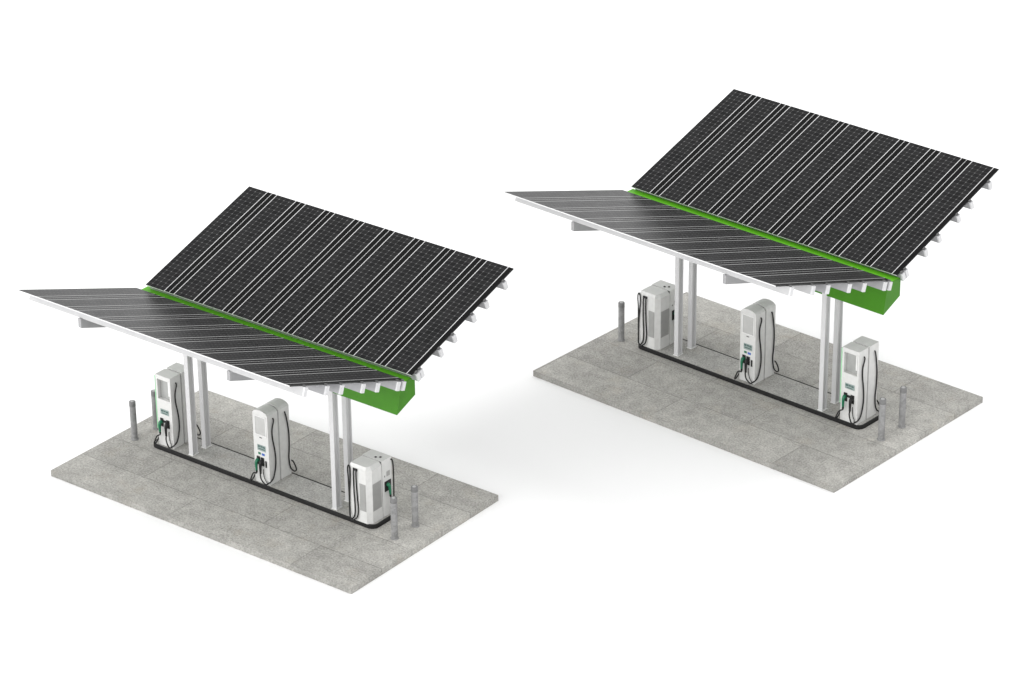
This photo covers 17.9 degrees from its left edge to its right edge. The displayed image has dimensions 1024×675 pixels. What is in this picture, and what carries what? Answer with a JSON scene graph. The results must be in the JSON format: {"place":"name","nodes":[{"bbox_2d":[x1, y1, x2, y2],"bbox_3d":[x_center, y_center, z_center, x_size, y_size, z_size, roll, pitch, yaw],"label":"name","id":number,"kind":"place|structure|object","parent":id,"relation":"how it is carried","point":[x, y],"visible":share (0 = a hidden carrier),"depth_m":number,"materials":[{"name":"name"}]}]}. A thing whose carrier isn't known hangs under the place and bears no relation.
{"place":"outdoors","nodes":[
{"label":"outdoors","id":0,"kind":"place"},
{"bbox_2d":[153,437,390,528],"bbox_3d":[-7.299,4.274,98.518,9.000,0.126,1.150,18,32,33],"label":"charging island","id":1,"kind":"structure","parent":0,"point":[292,485],"depth_m":98.31,"materials":[{"name":"concrete"}]},
{"bbox_2d":[154,362,200,448],"bbox_3d":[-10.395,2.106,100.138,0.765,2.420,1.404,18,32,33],"label":"charging dispenser","id":2,"kind":"object","parent":1,"relation":"on","point":[170,395],"visible":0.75,"depth_m":99.79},
{"bbox_2d":[160,380,169,399],"bbox_3d":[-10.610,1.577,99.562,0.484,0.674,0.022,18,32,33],"label":"display window","id":3,"kind":"structure","parent":2,"relation":"in","point":[163,385],"depth_m":99.61,"materials":[{"name":"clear glass"}]},
{"bbox_2d":[17,186,513,509],"bbox_3d":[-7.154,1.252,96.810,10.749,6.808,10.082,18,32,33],"label":"solar canopy","id":4,"kind":"object","parent":1,"relation":"on","point":[283,293],"visible":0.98,"depth_m":96.39,"materials":[{"name":"glass"}]},
{"bbox_2d":[250,398,296,485],"bbox_3d":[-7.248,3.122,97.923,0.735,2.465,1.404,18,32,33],"label":"charging dispenser","id":5,"kind":"object","parent":1,"relation":"on","point":[272,448],"visible":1,"depth_m":97.65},
{"bbox_2d":[254,415,265,437],"bbox_3d":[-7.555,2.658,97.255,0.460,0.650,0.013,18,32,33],"label":"display window","id":6,"kind":"structure","parent":5,"relation":"in","point":[259,422],"depth_m":97.26,"materials":[{"name":"white glass"}]},
{"bbox_2d":[347,449,394,523],"bbox_3d":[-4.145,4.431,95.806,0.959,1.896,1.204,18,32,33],"label":"charging cabinet","id":7,"kind":"object","parent":1,"relation":"on","point":[369,475],"visible":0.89,"depth_m":95.54,"materials":[{"name":"white metal"}]},
{"bbox_2d":[51,391,497,593],"bbox_3d":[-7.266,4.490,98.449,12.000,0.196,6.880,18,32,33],"label":"pavement","id":8,"kind":"structure","parent":0,"point":[142,473],"depth_m":97.41,"materials":[{"name":"concrete"}]},
{"bbox_2d":[129,400,138,440],"bbox_3d":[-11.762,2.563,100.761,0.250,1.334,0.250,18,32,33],"label":"bollard","id":9,"kind":"object","parent":8,"relation":"on","point":[133,420],"visible":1,"depth_m":100.69,"materials":[{"name":"metal"}]},
{"bbox_2d":[151,389,157,429],"bbox_3d":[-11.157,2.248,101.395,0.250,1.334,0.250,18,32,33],"label":"bollard","id":10,"kind":"object","parent":8,"relation":"on","point":[154,411],"visible":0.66,"depth_m":101.31,"materials":[{"name":"metal"}]},
{"bbox_2d":[390,496,398,539],"bbox_3d":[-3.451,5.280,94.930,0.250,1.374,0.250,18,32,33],"label":"bollard","id":11,"kind":"object","parent":8,"relation":"on","point":[394,518],"visible":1,"depth_m":94.85,"materials":[{"name":"metal"}]},
{"bbox_2d":[411,485,419,527],"bbox_3d":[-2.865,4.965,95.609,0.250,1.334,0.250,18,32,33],"label":"bollard","id":12,"kind":"object","parent":8,"relation":"on","point":[414,505],"visible":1,"depth_m":95.52,"materials":[{"name":"metal"}]},
{"bbox_2d":[0,0,1023,674],"bbox_3d":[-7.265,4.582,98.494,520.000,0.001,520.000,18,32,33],"label":"ground","id":13,"kind":"structure","parent":0,"point":[142,142],"depth_m":107.61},
{"bbox_2d":[533,292,982,492],"bbox_3d":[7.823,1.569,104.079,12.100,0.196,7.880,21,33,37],"label":"pavement","id":14,"kind":"structure","parent":0,"point":[627,375],"depth_m":102.96,"materials":[{"name":"concrete"}]},
{"bbox_2d":[617,301,624,341],"bbox_3d":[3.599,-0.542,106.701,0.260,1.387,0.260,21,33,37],"label":"bollard","id":15,"kind":"object","parent":14,"relation":"on","point":[621,317],"visible":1,"depth_m":106.62,"materials":[{"name":"metal"}]},
{"bbox_2d":[877,397,885,440],"bbox_3d":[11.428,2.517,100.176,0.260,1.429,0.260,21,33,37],"label":"bollard","id":16,"kind":"object","parent":14,"relation":"on","point":[881,420],"visible":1,"depth_m":100.09,"materials":[{"name":"metal"}]},
{"bbox_2d":[897,386,906,427],"bbox_3d":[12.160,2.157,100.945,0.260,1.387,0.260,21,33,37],"label":"bollard","id":17,"kind":"object","parent":14,"relation":"on","point":[902,405],"visible":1,"depth_m":100.87,"materials":[{"name":"metal"}]},
{"bbox_2d":[638,339,878,429],"bbox_3d":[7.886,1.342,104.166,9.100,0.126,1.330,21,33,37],"label":"charging island","id":18,"kind":"structure","parent":0,"point":[775,386],"depth_m":103.87,"materials":[{"name":"concrete"}]},
{"bbox_2d":[637,280,674,349],"bbox_3d":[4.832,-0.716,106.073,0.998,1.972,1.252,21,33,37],"label":"charging cabinet","id":19,"kind":"object","parent":18,"relation":"on","point":[656,305],"visible":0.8,"depth_m":105.76,"materials":[{"name":"white metal"}]},
{"bbox_2d":[503,89,998,411],"bbox_3d":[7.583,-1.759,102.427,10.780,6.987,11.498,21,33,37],"label":"solar canopy","id":20,"kind":"object","parent":18,"relation":"on","point":[734,186],"visible":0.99,"depth_m":102.08,"materials":[{"name":"glass"}]},
{"bbox_2d":[734,298,778,384],"bbox_3d":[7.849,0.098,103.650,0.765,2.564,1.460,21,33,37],"label":"charging dispenser","id":21,"kind":"object","parent":18,"relation":"on","point":[757,341],"visible":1,"depth_m":103.36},
{"bbox_2d":[742,313,753,336],"bbox_3d":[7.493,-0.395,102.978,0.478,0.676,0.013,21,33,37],"label":"display window","id":22,"kind":"structure","parent":21,"relation":"in","point":[747,321],"depth_m":102.97,"materials":[{"name":"white glass"}]},
{"bbox_2d":[835,336,878,424],"bbox_3d":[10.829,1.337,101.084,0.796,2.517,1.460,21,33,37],"label":"charging dispenser","id":23,"kind":"object","parent":18,"relation":"on","point":[859,377],"visible":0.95,"depth_m":100.77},
{"bbox_2d":[846,353,856,373],"bbox_3d":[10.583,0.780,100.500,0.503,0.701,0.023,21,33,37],"label":"display window","id":24,"kind":"structure","parent":23,"relation":"in","point":[851,359],"depth_m":100.54,"materials":[{"name":"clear glass"}]}
]}

